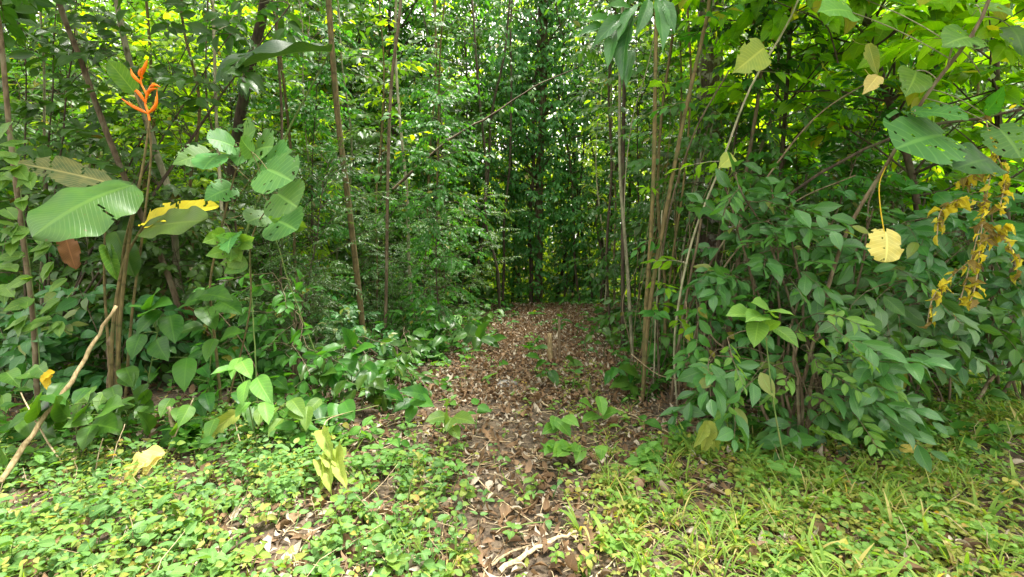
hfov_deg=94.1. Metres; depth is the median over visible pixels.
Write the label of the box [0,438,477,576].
grass
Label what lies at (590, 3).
forest tree
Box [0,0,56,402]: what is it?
slender tree
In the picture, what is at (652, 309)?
thin cane
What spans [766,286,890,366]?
broadleaf shrub
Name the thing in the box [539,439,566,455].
broadleaf plant
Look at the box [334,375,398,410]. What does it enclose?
broadleaf plant
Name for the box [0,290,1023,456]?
undergrowth
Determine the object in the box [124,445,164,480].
wilted leaf
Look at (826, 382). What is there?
young shrub
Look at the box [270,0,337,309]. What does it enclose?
slender sapling
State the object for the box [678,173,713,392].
thin cane
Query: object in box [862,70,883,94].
withered leaf
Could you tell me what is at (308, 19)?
sapling
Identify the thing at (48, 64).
sapling
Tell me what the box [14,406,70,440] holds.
broadleaf plant
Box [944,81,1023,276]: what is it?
sapling
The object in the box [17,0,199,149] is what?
forest tree
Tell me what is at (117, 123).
forest tree
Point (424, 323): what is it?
broadleaf shrub
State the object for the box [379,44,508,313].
leaved tree
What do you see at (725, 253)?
thin cane
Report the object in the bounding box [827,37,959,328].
leaved tree
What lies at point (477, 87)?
tree
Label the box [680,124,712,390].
thin cane
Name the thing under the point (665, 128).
leaved tree
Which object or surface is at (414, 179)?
sapling
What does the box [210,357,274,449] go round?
young plant
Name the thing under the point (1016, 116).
sapling
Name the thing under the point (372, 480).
fallen leaf
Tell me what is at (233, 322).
broadleaf shrub
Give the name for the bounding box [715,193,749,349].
thin cane
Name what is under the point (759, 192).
blue green shrub
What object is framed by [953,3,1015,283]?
slender sapling
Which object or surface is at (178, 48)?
forest tree
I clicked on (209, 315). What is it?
broadleaf plant
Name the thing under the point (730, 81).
sapling
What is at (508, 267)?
sapling
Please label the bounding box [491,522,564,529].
fallen stick
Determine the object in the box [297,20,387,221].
sapling
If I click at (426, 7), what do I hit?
slender sapling
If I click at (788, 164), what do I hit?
sapling
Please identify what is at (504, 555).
fallen stick
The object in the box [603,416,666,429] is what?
fallen stick
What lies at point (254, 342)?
thin stick
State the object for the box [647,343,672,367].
broadleaf plant
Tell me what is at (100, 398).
broadleaf plant
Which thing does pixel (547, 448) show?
broadleaf plant
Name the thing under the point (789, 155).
leaved tree
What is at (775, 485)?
grass
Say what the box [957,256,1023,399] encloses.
leafy shrub
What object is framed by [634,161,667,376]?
thin cane
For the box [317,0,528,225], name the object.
forest tree
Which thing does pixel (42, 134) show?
sapling
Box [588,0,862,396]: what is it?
leaved tree
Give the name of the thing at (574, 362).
seedling
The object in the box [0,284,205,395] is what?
broadleaf shrub
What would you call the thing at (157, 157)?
slender tree
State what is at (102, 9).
leaved tree
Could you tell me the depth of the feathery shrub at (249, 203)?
6.45 m
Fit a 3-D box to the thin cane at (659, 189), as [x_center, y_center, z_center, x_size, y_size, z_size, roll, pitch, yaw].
[1.453,-0.483,4.608,0.335,2.878,0.048,2,6,17]
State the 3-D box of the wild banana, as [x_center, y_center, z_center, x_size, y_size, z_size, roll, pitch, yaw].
[-2.476,-0.699,4.558,1.431,3.451,0.820,0,6,0]
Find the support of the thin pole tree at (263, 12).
on the ground at (470, 518)
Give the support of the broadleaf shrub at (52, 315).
on the ground at (470, 518)
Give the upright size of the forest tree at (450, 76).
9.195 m
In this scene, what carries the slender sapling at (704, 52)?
on the ground at (470, 518)
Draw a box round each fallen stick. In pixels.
[471,472,532,521]
[490,543,535,566]
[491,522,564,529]
[497,530,576,573]
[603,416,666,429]
[615,408,731,461]
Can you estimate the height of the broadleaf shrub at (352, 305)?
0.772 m
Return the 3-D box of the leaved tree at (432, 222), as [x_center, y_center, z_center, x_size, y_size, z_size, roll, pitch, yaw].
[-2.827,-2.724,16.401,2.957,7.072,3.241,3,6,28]
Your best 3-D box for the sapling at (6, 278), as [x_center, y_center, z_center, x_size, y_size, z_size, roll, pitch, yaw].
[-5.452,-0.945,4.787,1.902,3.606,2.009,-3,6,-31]
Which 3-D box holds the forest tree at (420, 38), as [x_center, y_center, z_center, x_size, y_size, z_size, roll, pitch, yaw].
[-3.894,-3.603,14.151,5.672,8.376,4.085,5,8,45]
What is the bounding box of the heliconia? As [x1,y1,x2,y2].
[18,59,218,397]
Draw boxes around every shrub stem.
[906,341,942,408]
[947,377,950,403]
[975,360,1003,407]
[1002,368,1018,392]
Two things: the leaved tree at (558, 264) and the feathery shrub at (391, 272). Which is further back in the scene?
the leaved tree at (558, 264)
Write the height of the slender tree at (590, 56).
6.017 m
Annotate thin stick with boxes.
[20,392,73,478]
[95,438,102,470]
[108,424,124,475]
[166,406,175,451]
[206,405,378,453]
[219,314,259,400]
[249,269,257,405]
[276,240,321,393]
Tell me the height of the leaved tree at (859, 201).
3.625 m
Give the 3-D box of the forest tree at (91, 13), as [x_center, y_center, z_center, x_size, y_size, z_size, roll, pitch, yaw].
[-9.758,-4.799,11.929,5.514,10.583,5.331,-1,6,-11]
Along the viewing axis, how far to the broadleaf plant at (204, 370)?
3.80 m
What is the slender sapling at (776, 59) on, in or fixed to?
on the ground at (470, 518)
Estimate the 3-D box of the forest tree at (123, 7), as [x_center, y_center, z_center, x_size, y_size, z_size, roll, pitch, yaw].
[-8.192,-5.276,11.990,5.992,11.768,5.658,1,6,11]
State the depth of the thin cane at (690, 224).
4.53 m
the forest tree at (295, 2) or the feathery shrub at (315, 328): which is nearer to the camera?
the feathery shrub at (315, 328)
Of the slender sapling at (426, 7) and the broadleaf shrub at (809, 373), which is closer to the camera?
the broadleaf shrub at (809, 373)
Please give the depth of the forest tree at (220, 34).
13.34 m
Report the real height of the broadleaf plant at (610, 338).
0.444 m
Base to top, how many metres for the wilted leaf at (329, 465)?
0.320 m
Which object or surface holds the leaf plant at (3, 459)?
on the ground at (470, 518)
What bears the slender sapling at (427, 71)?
on the ground at (470, 518)
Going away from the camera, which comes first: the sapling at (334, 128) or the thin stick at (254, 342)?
the thin stick at (254, 342)
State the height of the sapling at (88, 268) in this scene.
2.649 m
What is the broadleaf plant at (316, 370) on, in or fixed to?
on the ground at (470, 518)
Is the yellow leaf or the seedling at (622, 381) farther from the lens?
the seedling at (622, 381)
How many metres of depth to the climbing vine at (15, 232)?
3.37 m
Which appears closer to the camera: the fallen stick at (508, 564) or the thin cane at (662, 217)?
the fallen stick at (508, 564)
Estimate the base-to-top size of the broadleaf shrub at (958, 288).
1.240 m
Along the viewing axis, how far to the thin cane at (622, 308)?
4.26 m
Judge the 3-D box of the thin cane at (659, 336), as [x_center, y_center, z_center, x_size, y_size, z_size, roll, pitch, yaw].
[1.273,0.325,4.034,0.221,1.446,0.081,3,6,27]
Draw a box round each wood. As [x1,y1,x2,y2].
[7,0,1017,302]
[10,0,904,305]
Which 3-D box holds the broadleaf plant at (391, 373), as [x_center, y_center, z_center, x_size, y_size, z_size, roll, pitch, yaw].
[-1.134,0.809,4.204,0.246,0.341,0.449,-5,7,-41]
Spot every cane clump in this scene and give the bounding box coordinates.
[0,0,188,333]
[597,1,742,302]
[625,28,762,306]
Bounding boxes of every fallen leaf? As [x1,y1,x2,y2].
[363,477,379,487]
[899,444,916,452]
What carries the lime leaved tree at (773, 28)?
on the ground at (470, 518)
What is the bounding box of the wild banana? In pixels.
[184,40,332,348]
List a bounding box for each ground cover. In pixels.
[0,393,572,576]
[502,361,1023,576]
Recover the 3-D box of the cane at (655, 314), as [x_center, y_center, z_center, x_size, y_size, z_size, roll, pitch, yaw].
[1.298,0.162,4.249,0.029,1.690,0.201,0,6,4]
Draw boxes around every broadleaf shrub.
[0,282,12,333]
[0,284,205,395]
[0,299,104,372]
[0,301,110,405]
[157,293,297,381]
[171,283,260,354]
[307,292,383,343]
[313,308,360,357]
[350,323,412,371]
[372,299,445,359]
[544,264,609,303]
[721,280,813,355]
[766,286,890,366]
[787,294,920,401]
[839,269,925,336]
[919,264,1020,353]
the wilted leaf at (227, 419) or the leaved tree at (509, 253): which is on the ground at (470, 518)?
the leaved tree at (509, 253)
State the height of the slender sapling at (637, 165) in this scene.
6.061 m
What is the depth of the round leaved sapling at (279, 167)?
3.33 m
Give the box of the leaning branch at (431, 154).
[392,64,583,189]
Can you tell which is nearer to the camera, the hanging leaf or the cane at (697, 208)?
the hanging leaf
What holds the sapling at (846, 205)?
on the ground at (470, 518)
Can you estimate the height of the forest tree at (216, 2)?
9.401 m
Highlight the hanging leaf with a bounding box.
[866,167,903,261]
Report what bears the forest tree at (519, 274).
on the ground at (470, 518)
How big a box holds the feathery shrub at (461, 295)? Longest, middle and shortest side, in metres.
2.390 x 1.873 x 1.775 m
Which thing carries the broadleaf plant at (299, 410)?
on the ground at (470, 518)
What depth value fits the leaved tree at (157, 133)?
11.02 m
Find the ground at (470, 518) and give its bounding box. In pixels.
[0,250,1023,576]
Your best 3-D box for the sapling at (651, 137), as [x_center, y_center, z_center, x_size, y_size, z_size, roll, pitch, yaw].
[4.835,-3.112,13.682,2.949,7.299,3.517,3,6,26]
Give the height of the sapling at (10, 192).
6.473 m
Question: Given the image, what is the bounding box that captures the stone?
[496,379,517,386]
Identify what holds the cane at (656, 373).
on the ground at (470, 518)
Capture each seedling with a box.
[321,326,378,386]
[383,384,433,423]
[425,398,475,439]
[449,321,506,352]
[527,352,558,385]
[542,414,579,436]
[565,355,583,366]
[579,396,618,422]
[609,363,646,397]
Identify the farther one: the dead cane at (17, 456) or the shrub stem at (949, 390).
the shrub stem at (949, 390)
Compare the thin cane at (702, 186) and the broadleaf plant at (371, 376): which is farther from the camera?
the thin cane at (702, 186)
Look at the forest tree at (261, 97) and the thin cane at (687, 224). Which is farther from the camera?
the forest tree at (261, 97)
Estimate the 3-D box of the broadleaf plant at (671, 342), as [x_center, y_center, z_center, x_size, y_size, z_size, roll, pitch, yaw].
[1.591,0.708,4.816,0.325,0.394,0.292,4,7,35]
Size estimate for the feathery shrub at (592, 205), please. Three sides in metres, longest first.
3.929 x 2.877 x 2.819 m
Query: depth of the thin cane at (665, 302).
4.60 m
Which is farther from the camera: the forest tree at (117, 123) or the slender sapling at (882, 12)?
the forest tree at (117, 123)
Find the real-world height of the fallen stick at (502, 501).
0.017 m
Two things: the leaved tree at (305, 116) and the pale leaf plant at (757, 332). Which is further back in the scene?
the leaved tree at (305, 116)
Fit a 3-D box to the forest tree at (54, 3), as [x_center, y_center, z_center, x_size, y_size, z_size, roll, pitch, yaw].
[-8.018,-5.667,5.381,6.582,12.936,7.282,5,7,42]
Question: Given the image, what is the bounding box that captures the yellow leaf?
[40,369,54,389]
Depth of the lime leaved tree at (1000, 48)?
3.82 m
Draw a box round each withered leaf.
[718,149,736,167]
[733,38,770,73]
[851,38,879,74]
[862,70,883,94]
[978,409,1023,433]
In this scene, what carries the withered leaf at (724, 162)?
attached to the cane at (712, 167)
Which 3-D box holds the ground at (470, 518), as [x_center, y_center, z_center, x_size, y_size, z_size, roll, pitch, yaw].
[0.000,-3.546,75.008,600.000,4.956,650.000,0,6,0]
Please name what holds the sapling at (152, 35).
on the ground at (470, 518)
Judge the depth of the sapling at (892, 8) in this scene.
7.93 m
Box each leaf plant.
[0,395,8,471]
[726,296,798,460]
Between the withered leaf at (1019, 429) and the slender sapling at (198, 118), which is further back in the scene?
the slender sapling at (198, 118)
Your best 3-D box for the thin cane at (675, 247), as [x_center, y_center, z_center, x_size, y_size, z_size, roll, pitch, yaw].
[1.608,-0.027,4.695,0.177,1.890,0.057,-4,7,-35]
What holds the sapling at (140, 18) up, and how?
on the ground at (470, 518)
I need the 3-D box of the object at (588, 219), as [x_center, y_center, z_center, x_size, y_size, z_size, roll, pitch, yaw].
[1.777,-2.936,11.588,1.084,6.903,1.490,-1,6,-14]
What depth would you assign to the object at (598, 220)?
10.51 m
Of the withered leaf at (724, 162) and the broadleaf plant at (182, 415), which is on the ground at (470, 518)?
the broadleaf plant at (182, 415)
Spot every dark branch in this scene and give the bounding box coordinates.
[768,107,1023,208]
[771,0,838,62]
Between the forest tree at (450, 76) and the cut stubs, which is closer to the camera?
the cut stubs
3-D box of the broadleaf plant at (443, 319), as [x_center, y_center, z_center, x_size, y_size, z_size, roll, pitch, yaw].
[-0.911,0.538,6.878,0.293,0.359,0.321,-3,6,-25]
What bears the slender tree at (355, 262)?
on the ground at (470, 518)
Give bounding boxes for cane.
[0,305,117,483]
[544,0,695,332]
[609,0,732,369]
[621,70,735,404]
[622,232,637,392]
[631,354,712,386]
[633,64,658,373]
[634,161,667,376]
[636,98,671,368]
[640,0,819,405]
[640,211,671,383]
[641,90,683,364]
[646,243,677,405]
[652,210,662,383]
[653,79,900,401]
[657,56,712,377]
[665,256,679,376]
[669,219,701,404]
[672,175,867,395]
[674,215,680,328]
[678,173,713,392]
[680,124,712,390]
[682,117,710,327]
[683,286,694,401]
[685,301,690,364]
[686,103,739,341]
[688,76,717,321]
[695,136,733,345]
[696,156,741,324]
[698,183,710,388]
[712,148,761,316]
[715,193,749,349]
[723,169,732,343]
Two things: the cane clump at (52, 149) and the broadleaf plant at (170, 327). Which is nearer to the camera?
the broadleaf plant at (170, 327)
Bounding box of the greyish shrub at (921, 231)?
[875,184,1023,388]
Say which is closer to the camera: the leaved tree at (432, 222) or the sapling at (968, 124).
the sapling at (968, 124)
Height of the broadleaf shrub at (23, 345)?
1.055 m
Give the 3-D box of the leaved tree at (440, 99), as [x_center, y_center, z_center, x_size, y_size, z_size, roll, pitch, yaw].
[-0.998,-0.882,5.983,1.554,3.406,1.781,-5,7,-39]
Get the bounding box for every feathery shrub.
[188,118,396,377]
[196,160,342,364]
[205,175,316,329]
[270,259,358,387]
[312,184,400,323]
[338,196,426,328]
[353,171,445,322]
[354,245,424,351]
[369,206,468,332]
[415,181,528,327]
[494,232,551,302]
[533,236,578,302]
[551,164,642,302]
[578,228,629,302]
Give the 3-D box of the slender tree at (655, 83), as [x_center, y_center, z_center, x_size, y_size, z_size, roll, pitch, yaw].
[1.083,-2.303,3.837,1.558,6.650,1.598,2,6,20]
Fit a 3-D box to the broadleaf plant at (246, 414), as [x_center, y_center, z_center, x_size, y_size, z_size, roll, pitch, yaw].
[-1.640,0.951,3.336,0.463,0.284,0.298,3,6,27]
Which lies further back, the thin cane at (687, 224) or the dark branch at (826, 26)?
the thin cane at (687, 224)
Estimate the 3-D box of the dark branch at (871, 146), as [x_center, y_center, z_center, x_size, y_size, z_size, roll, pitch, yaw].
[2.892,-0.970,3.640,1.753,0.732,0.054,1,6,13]
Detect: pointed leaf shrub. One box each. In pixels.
[193,269,353,395]
[306,327,446,409]
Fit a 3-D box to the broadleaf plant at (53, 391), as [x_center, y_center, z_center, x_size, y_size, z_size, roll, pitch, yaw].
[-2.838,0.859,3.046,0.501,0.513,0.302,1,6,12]
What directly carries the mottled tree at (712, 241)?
on the ground at (470, 518)
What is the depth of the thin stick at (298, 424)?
3.34 m
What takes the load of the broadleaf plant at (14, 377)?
on the ground at (470, 518)
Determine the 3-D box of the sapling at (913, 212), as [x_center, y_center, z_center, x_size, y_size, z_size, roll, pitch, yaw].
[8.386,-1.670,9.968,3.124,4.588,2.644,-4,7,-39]
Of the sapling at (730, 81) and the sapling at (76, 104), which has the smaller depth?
the sapling at (730, 81)
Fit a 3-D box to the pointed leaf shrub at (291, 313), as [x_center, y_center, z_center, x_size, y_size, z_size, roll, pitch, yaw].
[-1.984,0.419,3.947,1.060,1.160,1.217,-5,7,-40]
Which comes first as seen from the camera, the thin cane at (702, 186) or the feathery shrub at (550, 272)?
the thin cane at (702, 186)
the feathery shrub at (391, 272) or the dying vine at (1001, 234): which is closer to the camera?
the dying vine at (1001, 234)
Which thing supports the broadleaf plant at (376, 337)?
on the ground at (470, 518)
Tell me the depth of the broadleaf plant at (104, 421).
2.89 m
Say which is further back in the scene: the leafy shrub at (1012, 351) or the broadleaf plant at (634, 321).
the broadleaf plant at (634, 321)
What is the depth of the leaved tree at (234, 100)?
7.15 m
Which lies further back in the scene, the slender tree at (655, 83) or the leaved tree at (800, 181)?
the leaved tree at (800, 181)
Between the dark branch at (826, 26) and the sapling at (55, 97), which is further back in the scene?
the sapling at (55, 97)
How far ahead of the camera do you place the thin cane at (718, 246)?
4.61 m
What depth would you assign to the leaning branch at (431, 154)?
6.53 m
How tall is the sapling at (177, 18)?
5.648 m
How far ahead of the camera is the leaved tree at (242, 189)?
11.02 m
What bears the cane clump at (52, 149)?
on the ground at (470, 518)
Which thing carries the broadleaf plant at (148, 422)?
on the ground at (470, 518)
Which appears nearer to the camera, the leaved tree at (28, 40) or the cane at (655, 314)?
the cane at (655, 314)
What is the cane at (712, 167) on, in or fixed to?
on the ground at (470, 518)
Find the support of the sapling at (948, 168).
on the ground at (470, 518)
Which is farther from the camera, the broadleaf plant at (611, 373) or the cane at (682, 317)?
the broadleaf plant at (611, 373)
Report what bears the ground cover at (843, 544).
on the ground at (470, 518)
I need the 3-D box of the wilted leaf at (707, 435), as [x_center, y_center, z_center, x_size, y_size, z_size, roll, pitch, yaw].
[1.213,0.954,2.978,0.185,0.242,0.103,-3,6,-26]
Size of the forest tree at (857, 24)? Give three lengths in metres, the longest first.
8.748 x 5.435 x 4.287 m
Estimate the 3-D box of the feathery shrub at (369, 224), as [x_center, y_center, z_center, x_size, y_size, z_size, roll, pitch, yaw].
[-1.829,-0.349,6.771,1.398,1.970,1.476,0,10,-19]
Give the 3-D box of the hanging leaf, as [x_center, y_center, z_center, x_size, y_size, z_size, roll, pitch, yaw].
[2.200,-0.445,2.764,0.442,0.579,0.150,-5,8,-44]
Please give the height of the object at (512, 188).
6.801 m
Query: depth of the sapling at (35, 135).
6.40 m
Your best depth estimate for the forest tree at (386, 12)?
18.66 m
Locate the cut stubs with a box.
[547,319,560,359]
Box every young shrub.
[697,310,909,456]
[708,171,957,414]
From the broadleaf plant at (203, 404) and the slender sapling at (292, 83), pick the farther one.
the slender sapling at (292, 83)
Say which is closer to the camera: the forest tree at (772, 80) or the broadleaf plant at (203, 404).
the broadleaf plant at (203, 404)
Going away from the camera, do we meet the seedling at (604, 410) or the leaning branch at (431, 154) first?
the seedling at (604, 410)
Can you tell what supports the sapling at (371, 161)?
on the ground at (470, 518)
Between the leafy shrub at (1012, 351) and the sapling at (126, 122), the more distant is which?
the sapling at (126, 122)
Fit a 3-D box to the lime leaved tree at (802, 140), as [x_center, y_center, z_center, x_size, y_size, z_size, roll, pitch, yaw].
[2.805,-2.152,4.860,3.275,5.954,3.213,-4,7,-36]
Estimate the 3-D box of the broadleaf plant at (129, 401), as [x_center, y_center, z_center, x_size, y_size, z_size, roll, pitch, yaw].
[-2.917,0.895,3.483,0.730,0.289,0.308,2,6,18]
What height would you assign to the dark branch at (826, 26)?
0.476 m
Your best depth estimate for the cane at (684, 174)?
4.68 m
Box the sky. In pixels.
[6,0,733,245]
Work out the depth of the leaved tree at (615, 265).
7.07 m
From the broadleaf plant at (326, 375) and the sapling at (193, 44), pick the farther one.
the sapling at (193, 44)
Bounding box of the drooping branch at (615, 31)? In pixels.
[576,0,676,87]
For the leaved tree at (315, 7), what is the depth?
10.34 m
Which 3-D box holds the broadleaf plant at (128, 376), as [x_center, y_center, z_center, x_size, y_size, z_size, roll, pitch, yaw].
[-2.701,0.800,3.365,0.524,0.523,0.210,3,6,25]
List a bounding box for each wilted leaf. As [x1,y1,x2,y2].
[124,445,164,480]
[202,409,242,448]
[311,413,347,494]
[694,420,720,455]
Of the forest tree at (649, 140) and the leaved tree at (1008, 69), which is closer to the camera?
the leaved tree at (1008, 69)
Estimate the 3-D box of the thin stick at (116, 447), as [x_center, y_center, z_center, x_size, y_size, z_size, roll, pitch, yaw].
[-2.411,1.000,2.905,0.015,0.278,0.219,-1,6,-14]
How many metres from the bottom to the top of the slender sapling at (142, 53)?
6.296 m
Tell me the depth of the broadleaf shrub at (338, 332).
5.43 m
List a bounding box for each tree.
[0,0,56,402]
[0,0,302,317]
[0,12,133,311]
[1,0,188,343]
[1,0,195,312]
[4,0,142,272]
[13,0,234,282]
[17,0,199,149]
[28,42,175,292]
[38,1,110,62]
[57,0,321,252]
[93,0,324,258]
[96,36,259,291]
[114,0,182,342]
[114,0,351,242]
[118,0,340,156]
[144,0,294,328]
[162,2,357,275]
[165,11,276,290]
[170,0,321,187]
[189,87,278,292]
[195,0,301,344]
[208,51,321,301]
[218,0,269,283]
[218,0,407,245]
[225,0,484,256]
[237,19,378,329]
[245,0,387,265]
[251,0,421,292]
[299,69,397,299]
[310,0,497,299]
[316,0,465,250]
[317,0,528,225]
[322,0,366,349]
[323,0,486,299]
[360,0,402,338]
[360,76,499,363]
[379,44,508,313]
[383,8,508,302]
[384,0,563,299]
[393,115,465,300]
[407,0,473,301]
[418,0,612,301]
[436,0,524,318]
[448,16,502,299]
[448,59,559,302]
[454,0,620,305]
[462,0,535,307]
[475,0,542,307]
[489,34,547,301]
[496,190,555,301]
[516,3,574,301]
[517,0,731,241]
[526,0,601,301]
[543,189,582,302]
[549,40,691,297]
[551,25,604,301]
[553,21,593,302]
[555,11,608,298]
[556,0,719,346]
[559,0,694,335]
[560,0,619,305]
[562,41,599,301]
[563,0,751,297]
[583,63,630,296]
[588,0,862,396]
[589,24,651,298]
[596,51,748,261]
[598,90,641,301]
[615,4,739,291]
[630,0,743,402]
[636,0,687,387]
[669,1,815,306]
[672,0,995,352]
[672,0,1023,376]
[676,0,735,332]
[676,0,853,156]
[696,0,897,146]
[723,40,834,302]
[723,52,803,269]
[731,21,913,310]
[743,16,914,237]
[749,2,945,161]
[775,64,904,326]
[785,52,873,280]
[786,0,1023,373]
[792,0,1023,415]
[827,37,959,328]
[864,3,1021,292]
[887,2,1017,128]
[893,4,1023,289]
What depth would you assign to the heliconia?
3.66 m
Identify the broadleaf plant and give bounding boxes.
[0,361,47,412]
[8,389,124,456]
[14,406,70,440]
[37,380,106,447]
[52,386,106,419]
[67,396,143,415]
[98,365,153,416]
[102,384,156,444]
[126,287,196,392]
[158,398,219,436]
[179,285,243,392]
[192,363,227,395]
[192,384,239,417]
[242,406,311,429]
[253,397,321,436]
[270,376,294,401]
[279,395,355,424]
[298,358,339,390]
[313,367,345,398]
[321,362,351,387]
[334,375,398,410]
[344,370,394,402]
[356,360,384,378]
[365,329,399,341]
[374,354,407,377]
[375,360,405,378]
[378,361,400,378]
[413,328,442,363]
[428,314,461,334]
[438,321,479,349]
[440,313,460,330]
[472,311,492,319]
[474,304,503,322]
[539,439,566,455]
[544,443,586,455]
[552,440,607,463]
[586,324,627,356]
[604,316,642,330]
[604,366,647,387]
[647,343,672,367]
[659,340,687,366]
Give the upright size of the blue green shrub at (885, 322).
1.335 m
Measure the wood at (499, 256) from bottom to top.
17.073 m
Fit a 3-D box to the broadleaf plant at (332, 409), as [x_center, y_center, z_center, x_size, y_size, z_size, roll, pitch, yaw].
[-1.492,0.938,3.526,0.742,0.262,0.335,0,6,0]
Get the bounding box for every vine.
[0,122,66,392]
[624,36,653,308]
[917,115,1023,328]
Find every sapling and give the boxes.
[0,11,83,309]
[0,15,111,302]
[0,17,97,369]
[0,47,110,281]
[0,65,114,316]
[0,82,95,329]
[0,131,145,373]
[0,190,39,312]
[3,26,142,282]
[5,24,49,194]
[7,118,214,391]
[29,4,132,357]
[52,150,250,369]
[57,35,274,309]
[65,83,182,290]
[90,18,261,279]
[98,10,261,207]
[102,184,271,383]
[105,0,199,292]
[117,0,332,294]
[129,1,284,284]
[141,0,235,282]
[144,0,255,328]
[172,117,306,410]
[217,1,383,286]
[232,0,322,343]
[238,122,364,293]
[243,0,318,331]
[243,87,384,309]
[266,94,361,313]
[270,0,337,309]
[289,154,413,302]
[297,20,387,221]
[301,0,374,303]
[308,19,455,311]
[331,67,509,307]
[332,0,427,319]
[360,0,439,317]
[370,102,488,298]
[400,0,468,302]
[407,0,468,304]
[412,0,474,299]
[462,204,521,302]
[565,0,621,312]
[581,0,747,301]
[582,0,680,361]
[583,3,629,319]
[616,0,713,373]
[620,98,789,351]
[625,17,779,307]
[635,45,726,259]
[640,0,732,301]
[660,0,733,319]
[662,0,830,205]
[692,56,1000,403]
[712,111,934,356]
[724,0,836,346]
[728,6,809,297]
[730,0,813,343]
[783,12,873,310]
[790,118,902,280]
[791,0,970,219]
[815,72,1000,380]
[820,108,1019,345]
[830,5,886,233]
[838,80,1017,337]
[860,126,972,304]
[898,62,1023,266]
[937,98,1023,296]
[938,149,1023,361]
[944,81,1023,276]
[947,86,1023,282]
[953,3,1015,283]
[955,53,1023,108]
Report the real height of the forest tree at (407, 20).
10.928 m
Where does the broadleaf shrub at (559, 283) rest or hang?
on the ground at (470, 518)
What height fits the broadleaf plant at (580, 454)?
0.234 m
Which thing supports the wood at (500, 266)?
on the ground at (470, 518)
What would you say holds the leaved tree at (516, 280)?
on the ground at (470, 518)
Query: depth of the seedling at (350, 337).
4.05 m
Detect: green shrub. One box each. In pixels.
[659,324,955,472]
[664,290,771,417]
[685,149,897,413]
[782,255,1013,418]
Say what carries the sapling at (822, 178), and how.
on the ground at (470, 518)
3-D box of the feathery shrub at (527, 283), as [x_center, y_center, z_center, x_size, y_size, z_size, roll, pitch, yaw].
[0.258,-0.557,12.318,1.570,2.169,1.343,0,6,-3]
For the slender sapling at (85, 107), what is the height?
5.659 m
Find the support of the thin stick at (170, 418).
on the ground at (470, 518)
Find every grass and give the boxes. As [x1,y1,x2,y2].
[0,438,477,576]
[569,372,1023,576]
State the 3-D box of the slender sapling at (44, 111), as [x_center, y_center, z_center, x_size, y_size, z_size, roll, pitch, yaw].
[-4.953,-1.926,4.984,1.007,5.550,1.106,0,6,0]
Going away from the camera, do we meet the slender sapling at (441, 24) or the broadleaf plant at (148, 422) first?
the broadleaf plant at (148, 422)
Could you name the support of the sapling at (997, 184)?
on the ground at (470, 518)
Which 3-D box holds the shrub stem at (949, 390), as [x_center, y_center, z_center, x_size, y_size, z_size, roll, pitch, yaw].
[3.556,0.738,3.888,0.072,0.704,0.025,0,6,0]
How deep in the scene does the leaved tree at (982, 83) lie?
7.04 m
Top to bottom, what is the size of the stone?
0.054 m
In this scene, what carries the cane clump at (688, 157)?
on the ground at (470, 518)
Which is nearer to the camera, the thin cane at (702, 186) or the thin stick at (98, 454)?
the thin stick at (98, 454)
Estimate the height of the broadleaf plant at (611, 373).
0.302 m
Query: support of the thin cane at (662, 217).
on the ground at (470, 518)
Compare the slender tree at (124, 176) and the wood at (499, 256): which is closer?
the slender tree at (124, 176)
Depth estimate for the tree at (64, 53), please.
4.44 m
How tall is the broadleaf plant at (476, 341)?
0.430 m
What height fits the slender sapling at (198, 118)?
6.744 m
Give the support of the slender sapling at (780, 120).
on the ground at (470, 518)
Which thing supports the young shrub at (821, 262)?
on the ground at (470, 518)
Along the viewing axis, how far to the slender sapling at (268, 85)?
5.58 m
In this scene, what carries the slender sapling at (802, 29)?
on the ground at (470, 518)
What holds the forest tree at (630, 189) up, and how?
on the ground at (470, 518)
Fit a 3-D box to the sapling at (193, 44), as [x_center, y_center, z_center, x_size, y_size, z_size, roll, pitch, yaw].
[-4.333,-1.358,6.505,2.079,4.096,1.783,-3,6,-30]
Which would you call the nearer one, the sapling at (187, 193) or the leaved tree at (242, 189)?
the sapling at (187, 193)
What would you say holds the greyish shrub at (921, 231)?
on the ground at (470, 518)
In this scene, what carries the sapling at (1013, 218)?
on the ground at (470, 518)
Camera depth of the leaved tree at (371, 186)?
14.20 m
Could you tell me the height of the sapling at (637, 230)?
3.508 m
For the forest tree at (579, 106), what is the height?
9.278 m
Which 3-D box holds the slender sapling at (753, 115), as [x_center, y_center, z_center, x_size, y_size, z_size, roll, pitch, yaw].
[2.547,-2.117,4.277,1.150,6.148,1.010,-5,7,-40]
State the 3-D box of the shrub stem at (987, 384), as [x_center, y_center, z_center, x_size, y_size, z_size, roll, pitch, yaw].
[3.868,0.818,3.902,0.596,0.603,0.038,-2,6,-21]

